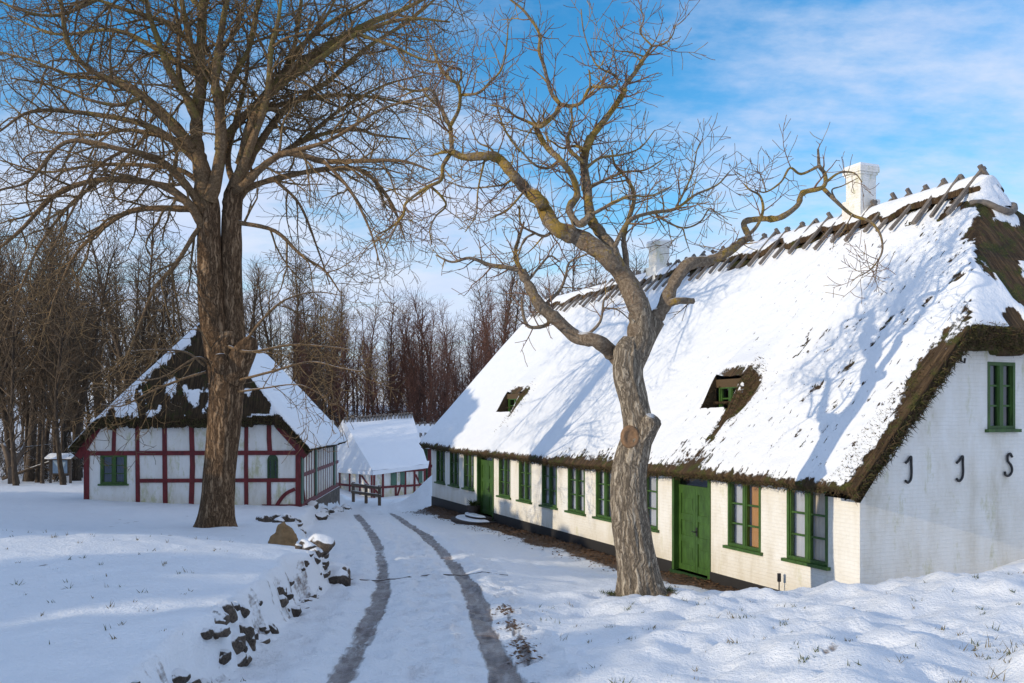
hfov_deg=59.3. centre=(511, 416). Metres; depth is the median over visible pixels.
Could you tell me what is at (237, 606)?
stone
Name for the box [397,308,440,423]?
alder tree
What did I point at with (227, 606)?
stone
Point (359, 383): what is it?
alder tree
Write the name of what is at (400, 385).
alder tree
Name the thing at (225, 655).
stone
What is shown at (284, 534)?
boulder
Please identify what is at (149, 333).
forest tree
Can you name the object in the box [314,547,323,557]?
stone
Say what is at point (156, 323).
forest tree
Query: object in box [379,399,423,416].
bush
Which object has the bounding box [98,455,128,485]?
window
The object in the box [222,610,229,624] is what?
stone
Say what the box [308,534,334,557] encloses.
stone
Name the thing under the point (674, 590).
grass tufts
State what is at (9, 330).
forest tree
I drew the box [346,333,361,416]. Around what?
alder tree
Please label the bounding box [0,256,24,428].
forest tree
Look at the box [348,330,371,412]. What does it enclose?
alder tree
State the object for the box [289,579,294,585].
stone
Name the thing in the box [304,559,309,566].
stone
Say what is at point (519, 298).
forest tree
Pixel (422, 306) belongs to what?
alder tree
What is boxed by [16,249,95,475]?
forest tree
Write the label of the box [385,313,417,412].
alder tree
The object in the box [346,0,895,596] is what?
walnut tree
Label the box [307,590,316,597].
stone
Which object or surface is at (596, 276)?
forest tree
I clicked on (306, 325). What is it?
forest tree
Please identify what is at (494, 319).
alder tree
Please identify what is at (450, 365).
alder tree
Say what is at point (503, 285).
forest tree
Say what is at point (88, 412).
forest tree
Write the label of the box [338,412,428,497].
half timbered shed
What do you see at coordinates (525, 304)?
alder tree
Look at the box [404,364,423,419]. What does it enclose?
alder tree
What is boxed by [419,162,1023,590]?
thatched house
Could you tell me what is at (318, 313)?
forest tree
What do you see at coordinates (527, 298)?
forest tree
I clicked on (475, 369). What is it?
alder tree
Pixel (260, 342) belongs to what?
forest tree
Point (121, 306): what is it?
forest tree
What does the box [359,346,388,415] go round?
alder tree
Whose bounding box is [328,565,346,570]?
stone
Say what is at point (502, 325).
alder tree
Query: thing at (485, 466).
door
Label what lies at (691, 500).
door
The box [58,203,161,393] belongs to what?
forest tree
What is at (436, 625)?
driveway
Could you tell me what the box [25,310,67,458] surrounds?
forest tree
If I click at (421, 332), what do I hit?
alder tree
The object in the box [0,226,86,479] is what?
forest tree
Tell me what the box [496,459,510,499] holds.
window
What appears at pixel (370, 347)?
alder tree
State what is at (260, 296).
forest tree
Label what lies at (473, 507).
potted plant
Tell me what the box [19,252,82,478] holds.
forest tree
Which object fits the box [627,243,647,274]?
forest tree
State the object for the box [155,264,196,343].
forest tree
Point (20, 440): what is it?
bush
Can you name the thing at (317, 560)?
stone
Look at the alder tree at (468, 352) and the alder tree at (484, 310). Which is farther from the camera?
the alder tree at (484, 310)
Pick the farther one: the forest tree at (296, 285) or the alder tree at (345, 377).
the forest tree at (296, 285)
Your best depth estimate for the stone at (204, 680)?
7.96 m
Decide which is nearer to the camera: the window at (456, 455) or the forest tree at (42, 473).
the window at (456, 455)
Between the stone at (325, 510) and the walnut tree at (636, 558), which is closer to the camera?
the walnut tree at (636, 558)
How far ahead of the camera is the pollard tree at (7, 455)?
45.98 m
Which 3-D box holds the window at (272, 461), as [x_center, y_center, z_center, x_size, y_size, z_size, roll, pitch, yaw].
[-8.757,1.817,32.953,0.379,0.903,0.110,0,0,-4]
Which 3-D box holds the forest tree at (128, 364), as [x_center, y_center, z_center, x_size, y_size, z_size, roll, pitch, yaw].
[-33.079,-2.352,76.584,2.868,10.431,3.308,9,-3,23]
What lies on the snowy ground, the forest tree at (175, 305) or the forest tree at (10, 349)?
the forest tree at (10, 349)
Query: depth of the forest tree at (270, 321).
84.77 m
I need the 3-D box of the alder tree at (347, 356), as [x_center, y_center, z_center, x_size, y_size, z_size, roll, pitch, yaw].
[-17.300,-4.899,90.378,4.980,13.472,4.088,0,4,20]
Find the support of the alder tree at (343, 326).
on the hill
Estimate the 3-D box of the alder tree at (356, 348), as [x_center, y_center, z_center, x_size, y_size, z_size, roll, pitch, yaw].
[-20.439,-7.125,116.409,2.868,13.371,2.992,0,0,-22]
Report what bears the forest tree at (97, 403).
on the hill
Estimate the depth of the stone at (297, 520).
27.72 m
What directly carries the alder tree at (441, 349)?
on the hill
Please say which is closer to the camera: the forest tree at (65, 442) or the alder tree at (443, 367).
the forest tree at (65, 442)
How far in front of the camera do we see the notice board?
46.95 m
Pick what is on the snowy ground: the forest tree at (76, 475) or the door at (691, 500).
the forest tree at (76, 475)
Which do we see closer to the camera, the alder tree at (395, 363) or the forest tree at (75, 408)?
the forest tree at (75, 408)
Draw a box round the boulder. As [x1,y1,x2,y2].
[268,521,297,545]
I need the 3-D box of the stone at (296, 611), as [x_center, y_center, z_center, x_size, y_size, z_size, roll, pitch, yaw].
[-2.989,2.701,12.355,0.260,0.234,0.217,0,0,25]
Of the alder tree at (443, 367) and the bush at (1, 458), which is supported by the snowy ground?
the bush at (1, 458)
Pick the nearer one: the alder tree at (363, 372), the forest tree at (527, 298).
the alder tree at (363, 372)
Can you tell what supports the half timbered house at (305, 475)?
on the snowy ground
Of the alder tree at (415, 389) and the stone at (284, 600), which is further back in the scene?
the alder tree at (415, 389)
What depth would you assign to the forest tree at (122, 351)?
82.58 m
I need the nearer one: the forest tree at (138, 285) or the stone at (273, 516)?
the stone at (273, 516)
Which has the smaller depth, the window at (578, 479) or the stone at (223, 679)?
the stone at (223, 679)
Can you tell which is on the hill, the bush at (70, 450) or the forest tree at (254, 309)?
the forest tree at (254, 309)
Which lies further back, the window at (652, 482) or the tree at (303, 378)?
the tree at (303, 378)
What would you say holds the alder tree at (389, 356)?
on the hill
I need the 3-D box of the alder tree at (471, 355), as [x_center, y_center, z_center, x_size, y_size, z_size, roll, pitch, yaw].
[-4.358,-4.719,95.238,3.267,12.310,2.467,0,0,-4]
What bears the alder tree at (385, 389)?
on the hill
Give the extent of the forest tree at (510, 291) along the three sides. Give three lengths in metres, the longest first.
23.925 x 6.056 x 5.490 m
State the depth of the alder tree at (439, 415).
82.82 m
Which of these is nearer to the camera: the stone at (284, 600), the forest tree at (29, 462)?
the stone at (284, 600)
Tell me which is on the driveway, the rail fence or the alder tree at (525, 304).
the rail fence
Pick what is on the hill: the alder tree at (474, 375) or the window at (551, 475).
the alder tree at (474, 375)
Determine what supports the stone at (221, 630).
on the snowy ground
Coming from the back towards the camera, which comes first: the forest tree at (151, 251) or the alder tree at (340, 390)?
the alder tree at (340, 390)
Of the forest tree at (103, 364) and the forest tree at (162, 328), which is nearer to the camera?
the forest tree at (162, 328)
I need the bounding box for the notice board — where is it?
[44,453,76,482]
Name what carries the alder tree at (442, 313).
on the hill
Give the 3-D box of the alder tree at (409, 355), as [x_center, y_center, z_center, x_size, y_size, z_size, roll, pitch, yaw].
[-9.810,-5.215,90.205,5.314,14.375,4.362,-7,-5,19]
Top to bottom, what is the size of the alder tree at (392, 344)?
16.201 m
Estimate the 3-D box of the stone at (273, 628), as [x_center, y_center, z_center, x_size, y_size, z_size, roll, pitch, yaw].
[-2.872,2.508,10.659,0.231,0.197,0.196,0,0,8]
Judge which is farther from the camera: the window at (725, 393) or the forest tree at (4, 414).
the forest tree at (4, 414)
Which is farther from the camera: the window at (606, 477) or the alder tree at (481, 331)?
the alder tree at (481, 331)
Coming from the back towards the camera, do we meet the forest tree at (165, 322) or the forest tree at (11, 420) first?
the forest tree at (165, 322)
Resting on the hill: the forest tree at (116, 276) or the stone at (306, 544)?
the forest tree at (116, 276)
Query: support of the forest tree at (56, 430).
on the snowy ground
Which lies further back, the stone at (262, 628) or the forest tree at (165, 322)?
the forest tree at (165, 322)
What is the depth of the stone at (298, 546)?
15.12 m
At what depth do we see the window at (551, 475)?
27.46 m
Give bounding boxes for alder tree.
[274,295,309,390]
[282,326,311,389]
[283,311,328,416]
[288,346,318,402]
[297,297,330,378]
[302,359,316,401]
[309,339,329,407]
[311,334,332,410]
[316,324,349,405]
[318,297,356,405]
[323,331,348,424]
[327,317,361,419]
[328,281,357,407]
[329,303,364,415]
[329,323,354,424]
[335,329,356,413]
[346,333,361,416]
[348,315,360,411]
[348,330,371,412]
[349,301,395,416]
[350,335,378,414]
[351,302,383,412]
[352,338,378,414]
[355,295,386,416]
[358,336,391,414]
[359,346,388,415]
[369,281,410,409]
[372,348,406,415]
[374,359,398,413]
[375,333,409,411]
[377,319,401,408]
[380,332,403,409]
[384,300,436,418]
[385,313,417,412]
[386,341,414,411]
[387,293,427,399]
[390,304,433,415]
[390,308,417,393]
[394,332,413,403]
[396,326,425,410]
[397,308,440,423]
[398,284,452,420]
[398,291,437,415]
[400,325,455,423]
[401,371,422,422]
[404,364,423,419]
[419,350,454,423]
[419,368,442,423]
[422,302,448,379]
[424,297,466,411]
[424,313,439,403]
[424,335,436,419]
[433,318,455,414]
[433,329,464,397]
[435,322,460,412]
[435,330,449,409]
[438,364,459,413]
[441,336,460,405]
[443,346,466,402]
[444,339,462,407]
[445,309,462,383]
[448,308,489,392]
[450,329,467,392]
[451,327,487,384]
[452,292,485,392]
[460,315,479,389]
[462,279,501,371]
[467,306,500,360]
[467,316,494,386]
[467,321,494,385]
[468,329,487,382]
[471,289,503,369]
[472,320,489,366]
[480,285,502,357]
[485,258,525,356]
[495,297,523,344]
[511,280,542,330]
[532,267,558,297]
[539,278,565,298]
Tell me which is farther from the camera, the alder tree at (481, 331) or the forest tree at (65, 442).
the alder tree at (481, 331)
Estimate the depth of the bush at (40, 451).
53.46 m
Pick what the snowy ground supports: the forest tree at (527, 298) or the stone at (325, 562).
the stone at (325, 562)
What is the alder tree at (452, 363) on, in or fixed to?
on the hill
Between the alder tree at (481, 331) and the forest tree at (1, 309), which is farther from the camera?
the alder tree at (481, 331)
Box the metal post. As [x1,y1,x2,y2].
[777,573,780,590]
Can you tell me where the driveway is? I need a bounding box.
[224,488,582,682]
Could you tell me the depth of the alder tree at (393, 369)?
100.19 m
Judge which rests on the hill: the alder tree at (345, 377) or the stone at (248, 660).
the alder tree at (345, 377)
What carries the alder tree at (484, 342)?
on the hill
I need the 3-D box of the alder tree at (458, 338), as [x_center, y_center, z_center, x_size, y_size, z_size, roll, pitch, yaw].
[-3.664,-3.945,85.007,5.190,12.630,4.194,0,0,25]
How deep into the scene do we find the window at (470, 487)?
34.18 m
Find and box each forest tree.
[0,201,92,481]
[0,213,80,418]
[0,217,25,475]
[0,220,52,485]
[0,221,33,398]
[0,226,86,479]
[0,229,25,409]
[0,241,33,410]
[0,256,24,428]
[0,259,38,448]
[1,232,28,410]
[7,216,85,482]
[8,267,56,467]
[9,243,82,483]
[10,318,33,450]
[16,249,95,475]
[17,209,108,477]
[19,215,106,484]
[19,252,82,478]
[22,239,88,422]
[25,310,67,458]
[38,252,112,482]
[48,229,145,480]
[50,225,98,348]
[55,244,122,431]
[57,273,118,429]
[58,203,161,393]
[62,304,104,437]
[63,249,94,444]
[69,299,119,414]
[86,301,115,410]
[88,273,125,412]
[89,268,126,390]
[89,290,108,418]
[89,333,110,412]
[95,277,135,410]
[99,266,140,379]
[102,239,132,380]
[102,274,170,404]
[105,305,129,402]
[107,334,138,403]
[109,245,157,383]
[117,179,183,369]
[119,254,156,354]
[126,268,181,383]
[131,232,187,370]
[132,293,171,358]
[134,251,177,372]
[137,261,191,354]
[145,295,180,351]
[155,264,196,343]
[157,259,192,340]
[166,238,249,333]
[167,247,198,341]
[167,312,191,342]
[243,254,290,361]
[243,256,274,339]
[243,267,279,361]
[243,286,263,334]
[247,314,279,359]
[249,284,287,365]
[260,292,302,378]
[267,317,289,372]
[278,260,314,380]
[281,239,315,356]
[281,334,316,399]
[284,281,330,400]
[286,340,307,382]
[292,302,333,414]
[301,290,333,405]
[306,289,328,409]
[307,343,347,424]
[317,306,346,399]
[324,287,354,416]
[324,291,351,403]
[464,267,498,359]
[484,271,522,352]
[492,244,527,350]
[500,258,531,346]
[512,277,542,326]
[550,244,593,291]
[580,252,609,286]
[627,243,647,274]
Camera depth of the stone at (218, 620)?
8.63 m
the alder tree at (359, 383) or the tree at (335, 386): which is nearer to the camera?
the tree at (335, 386)
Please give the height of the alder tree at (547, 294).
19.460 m
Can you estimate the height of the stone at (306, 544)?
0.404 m
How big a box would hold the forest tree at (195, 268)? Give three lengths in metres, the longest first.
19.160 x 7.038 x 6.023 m
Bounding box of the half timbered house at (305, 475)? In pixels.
[68,323,347,506]
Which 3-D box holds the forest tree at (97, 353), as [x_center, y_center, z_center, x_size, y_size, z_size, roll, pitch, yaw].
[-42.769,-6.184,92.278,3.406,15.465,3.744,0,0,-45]
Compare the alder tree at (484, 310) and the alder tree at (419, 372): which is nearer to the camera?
the alder tree at (419, 372)
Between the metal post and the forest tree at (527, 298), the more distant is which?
the forest tree at (527, 298)
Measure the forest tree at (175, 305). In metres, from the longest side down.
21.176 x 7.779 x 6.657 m
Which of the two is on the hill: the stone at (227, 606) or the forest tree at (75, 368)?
the forest tree at (75, 368)
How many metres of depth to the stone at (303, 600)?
13.54 m
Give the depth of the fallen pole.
47.31 m
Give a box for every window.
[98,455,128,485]
[267,455,277,477]
[434,450,445,484]
[447,452,459,487]
[461,455,474,490]
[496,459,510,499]
[508,398,516,411]
[516,461,531,503]
[538,465,557,509]
[564,467,585,515]
[592,470,611,522]
[647,476,659,532]
[719,386,736,408]
[722,482,762,555]
[781,489,830,570]
[985,362,1021,431]
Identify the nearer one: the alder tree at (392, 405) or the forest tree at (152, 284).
the forest tree at (152, 284)
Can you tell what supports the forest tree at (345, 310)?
on the hill
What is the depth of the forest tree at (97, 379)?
82.37 m
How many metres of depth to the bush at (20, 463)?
54.44 m
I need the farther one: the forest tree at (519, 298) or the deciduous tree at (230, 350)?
the forest tree at (519, 298)
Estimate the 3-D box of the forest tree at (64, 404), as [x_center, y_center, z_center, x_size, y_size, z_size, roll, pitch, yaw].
[-23.271,-2.586,47.817,3.611,12.664,3.486,3,1,13]
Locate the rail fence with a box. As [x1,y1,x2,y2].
[351,482,380,505]
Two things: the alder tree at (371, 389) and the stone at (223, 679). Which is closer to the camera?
the stone at (223, 679)
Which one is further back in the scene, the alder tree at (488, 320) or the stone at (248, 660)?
the alder tree at (488, 320)
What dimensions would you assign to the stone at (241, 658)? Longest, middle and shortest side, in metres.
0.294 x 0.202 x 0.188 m
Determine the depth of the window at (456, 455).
35.70 m
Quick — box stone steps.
[451,512,496,524]
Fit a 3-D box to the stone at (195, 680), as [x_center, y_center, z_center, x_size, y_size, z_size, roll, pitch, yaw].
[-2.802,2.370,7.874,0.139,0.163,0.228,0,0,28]
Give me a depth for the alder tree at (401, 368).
105.02 m
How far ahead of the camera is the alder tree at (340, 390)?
76.51 m
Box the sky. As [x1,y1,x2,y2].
[0,0,1023,404]
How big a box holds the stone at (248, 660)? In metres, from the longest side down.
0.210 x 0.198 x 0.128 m
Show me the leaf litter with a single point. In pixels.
(585, 552)
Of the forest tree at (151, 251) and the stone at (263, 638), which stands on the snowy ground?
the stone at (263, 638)
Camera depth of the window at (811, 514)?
16.86 m
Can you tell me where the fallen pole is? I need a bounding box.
[1,450,76,479]
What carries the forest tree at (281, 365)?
on the hill
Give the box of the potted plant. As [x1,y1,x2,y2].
[467,499,480,513]
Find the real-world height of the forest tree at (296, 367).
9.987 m
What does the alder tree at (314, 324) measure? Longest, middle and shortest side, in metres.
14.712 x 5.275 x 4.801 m
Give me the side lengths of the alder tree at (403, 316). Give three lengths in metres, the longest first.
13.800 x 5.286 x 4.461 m
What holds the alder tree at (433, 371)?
on the hill
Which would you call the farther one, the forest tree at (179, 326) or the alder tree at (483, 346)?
the alder tree at (483, 346)
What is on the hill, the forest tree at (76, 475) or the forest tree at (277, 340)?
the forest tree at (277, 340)
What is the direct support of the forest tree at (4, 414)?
on the snowy ground
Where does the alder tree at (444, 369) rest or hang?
on the hill
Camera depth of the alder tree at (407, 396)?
78.23 m
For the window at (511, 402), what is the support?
in the thatched house at (811, 434)
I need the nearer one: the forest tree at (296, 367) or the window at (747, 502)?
the window at (747, 502)
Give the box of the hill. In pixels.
[0,404,440,493]
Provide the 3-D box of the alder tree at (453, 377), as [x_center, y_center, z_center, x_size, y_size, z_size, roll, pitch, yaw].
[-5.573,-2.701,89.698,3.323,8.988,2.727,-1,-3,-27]
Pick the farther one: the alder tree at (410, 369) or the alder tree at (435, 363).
the alder tree at (410, 369)
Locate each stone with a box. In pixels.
[171,668,190,682]
[187,678,201,682]
[200,628,213,639]
[200,678,211,682]
[205,605,227,621]
[210,624,230,636]
[213,616,226,624]
[216,600,237,622]
[219,649,231,664]
[220,676,230,681]
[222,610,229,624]
[231,633,246,654]
[234,601,240,610]
[237,652,246,666]
[239,622,254,640]
[240,604,249,617]
[244,653,251,666]
[247,635,255,650]
[257,634,269,643]
[258,514,272,521]
[259,624,266,631]
[268,621,278,633]
[270,513,280,519]
[272,517,284,522]
[277,585,284,594]
[279,513,294,521]
[279,595,288,607]
[286,591,293,599]
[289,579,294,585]
[291,606,301,616]
[293,516,301,522]
[295,544,301,548]
[297,602,309,608]
[299,539,316,549]
[299,598,311,602]
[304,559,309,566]
[307,500,318,508]
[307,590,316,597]
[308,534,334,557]
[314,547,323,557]
[314,555,320,563]
[315,512,327,519]
[320,509,329,514]
[322,559,328,569]
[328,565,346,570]
[328,567,350,586]
[332,563,350,575]
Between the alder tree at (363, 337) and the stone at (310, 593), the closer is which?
the stone at (310, 593)
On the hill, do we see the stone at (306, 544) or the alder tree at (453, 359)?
the alder tree at (453, 359)
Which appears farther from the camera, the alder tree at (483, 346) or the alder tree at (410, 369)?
the alder tree at (483, 346)
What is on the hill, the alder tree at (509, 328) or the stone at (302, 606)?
the alder tree at (509, 328)
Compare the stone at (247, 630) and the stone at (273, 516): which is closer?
the stone at (247, 630)
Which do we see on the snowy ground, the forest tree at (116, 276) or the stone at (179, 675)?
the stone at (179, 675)
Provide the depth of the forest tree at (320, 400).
54.18 m
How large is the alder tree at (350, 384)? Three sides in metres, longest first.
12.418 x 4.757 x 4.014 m
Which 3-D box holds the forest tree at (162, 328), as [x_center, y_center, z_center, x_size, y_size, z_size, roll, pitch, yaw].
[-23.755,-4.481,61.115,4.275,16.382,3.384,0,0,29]
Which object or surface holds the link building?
on the hill
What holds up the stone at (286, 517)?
on the snowy ground
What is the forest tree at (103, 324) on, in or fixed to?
on the hill
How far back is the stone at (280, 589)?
11.80 m
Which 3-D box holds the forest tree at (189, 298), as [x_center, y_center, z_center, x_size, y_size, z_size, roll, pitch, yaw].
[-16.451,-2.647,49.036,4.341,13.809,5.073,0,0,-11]
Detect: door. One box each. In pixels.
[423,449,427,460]
[477,456,493,520]
[670,476,710,580]
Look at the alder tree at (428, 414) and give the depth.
76.84 m
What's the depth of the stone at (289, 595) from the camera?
12.08 m
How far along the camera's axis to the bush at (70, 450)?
54.20 m
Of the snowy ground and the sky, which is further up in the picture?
the sky
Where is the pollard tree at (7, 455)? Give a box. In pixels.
[0,414,54,483]
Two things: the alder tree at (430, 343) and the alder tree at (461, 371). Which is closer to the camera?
the alder tree at (461, 371)
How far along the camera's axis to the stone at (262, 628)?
10.27 m
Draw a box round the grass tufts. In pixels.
[6,530,1023,682]
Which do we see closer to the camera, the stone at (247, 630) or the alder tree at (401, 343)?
the stone at (247, 630)
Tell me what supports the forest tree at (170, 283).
on the hill
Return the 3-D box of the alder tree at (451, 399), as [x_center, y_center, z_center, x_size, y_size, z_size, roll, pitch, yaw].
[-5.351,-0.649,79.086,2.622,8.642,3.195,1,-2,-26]
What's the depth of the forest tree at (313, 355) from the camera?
82.23 m
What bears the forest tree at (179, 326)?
on the hill
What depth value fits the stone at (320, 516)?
33.25 m
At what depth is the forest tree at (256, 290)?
117.33 m
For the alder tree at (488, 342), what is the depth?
90.13 m
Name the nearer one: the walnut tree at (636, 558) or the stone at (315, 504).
the walnut tree at (636, 558)
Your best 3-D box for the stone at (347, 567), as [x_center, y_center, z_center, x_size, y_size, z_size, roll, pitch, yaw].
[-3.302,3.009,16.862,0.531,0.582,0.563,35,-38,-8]
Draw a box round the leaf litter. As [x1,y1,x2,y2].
[410,505,741,663]
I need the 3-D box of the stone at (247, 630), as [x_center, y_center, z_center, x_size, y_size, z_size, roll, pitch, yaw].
[-2.788,2.207,9.255,0.232,0.206,0.263,0,0,39]
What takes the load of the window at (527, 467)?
in the thatched house at (811, 434)
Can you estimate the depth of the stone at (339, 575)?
15.50 m
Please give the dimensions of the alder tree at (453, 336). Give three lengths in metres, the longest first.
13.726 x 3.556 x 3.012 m
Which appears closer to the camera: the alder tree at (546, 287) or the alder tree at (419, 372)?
the alder tree at (419, 372)
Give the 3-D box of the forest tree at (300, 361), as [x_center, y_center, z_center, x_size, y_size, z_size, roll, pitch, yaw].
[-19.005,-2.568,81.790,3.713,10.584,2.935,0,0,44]
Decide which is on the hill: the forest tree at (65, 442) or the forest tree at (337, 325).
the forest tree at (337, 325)
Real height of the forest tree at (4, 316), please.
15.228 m
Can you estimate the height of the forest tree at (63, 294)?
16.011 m
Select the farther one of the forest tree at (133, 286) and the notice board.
the forest tree at (133, 286)
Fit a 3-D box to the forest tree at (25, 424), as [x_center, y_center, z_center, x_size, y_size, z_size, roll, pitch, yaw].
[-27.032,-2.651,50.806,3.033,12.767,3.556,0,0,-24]
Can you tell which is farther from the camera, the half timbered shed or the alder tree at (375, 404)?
the alder tree at (375, 404)
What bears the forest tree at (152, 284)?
on the snowy ground
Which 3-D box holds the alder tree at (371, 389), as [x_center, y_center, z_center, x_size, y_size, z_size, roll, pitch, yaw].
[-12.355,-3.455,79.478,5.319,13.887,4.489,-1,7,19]
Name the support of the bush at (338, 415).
on the hill
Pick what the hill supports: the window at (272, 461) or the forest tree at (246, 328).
the forest tree at (246, 328)
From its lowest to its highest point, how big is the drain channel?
0.241 m
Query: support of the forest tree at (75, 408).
on the snowy ground
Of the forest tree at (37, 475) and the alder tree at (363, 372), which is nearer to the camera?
the forest tree at (37, 475)
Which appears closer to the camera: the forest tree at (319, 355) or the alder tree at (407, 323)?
the forest tree at (319, 355)
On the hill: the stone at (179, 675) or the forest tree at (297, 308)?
the forest tree at (297, 308)
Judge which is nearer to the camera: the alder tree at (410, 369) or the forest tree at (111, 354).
the forest tree at (111, 354)
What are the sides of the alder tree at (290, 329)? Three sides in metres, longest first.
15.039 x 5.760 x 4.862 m
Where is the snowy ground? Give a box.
[0,464,1023,682]
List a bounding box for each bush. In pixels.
[0,429,52,460]
[0,446,23,476]
[4,424,68,475]
[16,444,23,474]
[17,438,76,481]
[60,420,85,468]
[328,406,356,425]
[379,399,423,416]
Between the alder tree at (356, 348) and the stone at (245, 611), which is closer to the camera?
the stone at (245, 611)
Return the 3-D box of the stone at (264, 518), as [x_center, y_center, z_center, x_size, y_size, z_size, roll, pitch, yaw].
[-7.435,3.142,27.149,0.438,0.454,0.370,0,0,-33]
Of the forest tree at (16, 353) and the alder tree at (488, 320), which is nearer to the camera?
the forest tree at (16, 353)
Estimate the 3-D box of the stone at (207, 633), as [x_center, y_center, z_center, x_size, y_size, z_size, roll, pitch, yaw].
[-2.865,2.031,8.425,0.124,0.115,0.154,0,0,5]
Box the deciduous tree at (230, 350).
[0,0,489,527]
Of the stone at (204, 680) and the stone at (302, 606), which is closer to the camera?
the stone at (204, 680)
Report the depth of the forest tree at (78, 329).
67.46 m
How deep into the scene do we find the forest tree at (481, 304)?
130.62 m
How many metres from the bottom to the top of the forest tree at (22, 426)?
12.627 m
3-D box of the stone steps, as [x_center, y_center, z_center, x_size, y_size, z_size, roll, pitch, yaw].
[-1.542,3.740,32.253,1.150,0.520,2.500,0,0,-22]
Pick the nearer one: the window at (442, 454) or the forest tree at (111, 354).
the window at (442, 454)
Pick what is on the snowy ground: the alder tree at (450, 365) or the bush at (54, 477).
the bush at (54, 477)
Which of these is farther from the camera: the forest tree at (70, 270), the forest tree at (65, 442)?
the forest tree at (70, 270)
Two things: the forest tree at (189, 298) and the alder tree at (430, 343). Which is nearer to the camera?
the forest tree at (189, 298)
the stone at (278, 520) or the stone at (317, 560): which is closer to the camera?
the stone at (317, 560)
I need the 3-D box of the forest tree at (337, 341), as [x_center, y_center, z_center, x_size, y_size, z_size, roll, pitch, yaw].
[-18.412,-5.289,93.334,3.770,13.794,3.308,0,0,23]
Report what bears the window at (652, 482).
in the thatched house at (811, 434)
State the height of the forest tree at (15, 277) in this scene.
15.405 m
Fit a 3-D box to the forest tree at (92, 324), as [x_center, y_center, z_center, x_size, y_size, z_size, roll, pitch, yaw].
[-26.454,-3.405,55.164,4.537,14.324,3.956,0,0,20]
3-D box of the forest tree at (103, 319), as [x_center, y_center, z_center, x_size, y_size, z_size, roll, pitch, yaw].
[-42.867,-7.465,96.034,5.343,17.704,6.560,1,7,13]
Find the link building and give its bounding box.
[415,422,435,479]
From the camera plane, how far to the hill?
95.73 m
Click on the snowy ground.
(250, 568)
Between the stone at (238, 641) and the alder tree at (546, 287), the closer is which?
the stone at (238, 641)
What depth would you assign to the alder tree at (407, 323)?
111.35 m
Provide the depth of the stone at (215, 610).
8.69 m
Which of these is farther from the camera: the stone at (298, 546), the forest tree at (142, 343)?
the forest tree at (142, 343)
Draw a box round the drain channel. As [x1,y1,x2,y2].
[351,572,503,580]
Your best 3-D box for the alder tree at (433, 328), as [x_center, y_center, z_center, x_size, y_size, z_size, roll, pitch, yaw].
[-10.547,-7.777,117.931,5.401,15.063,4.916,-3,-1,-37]
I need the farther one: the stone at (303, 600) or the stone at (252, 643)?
the stone at (303, 600)

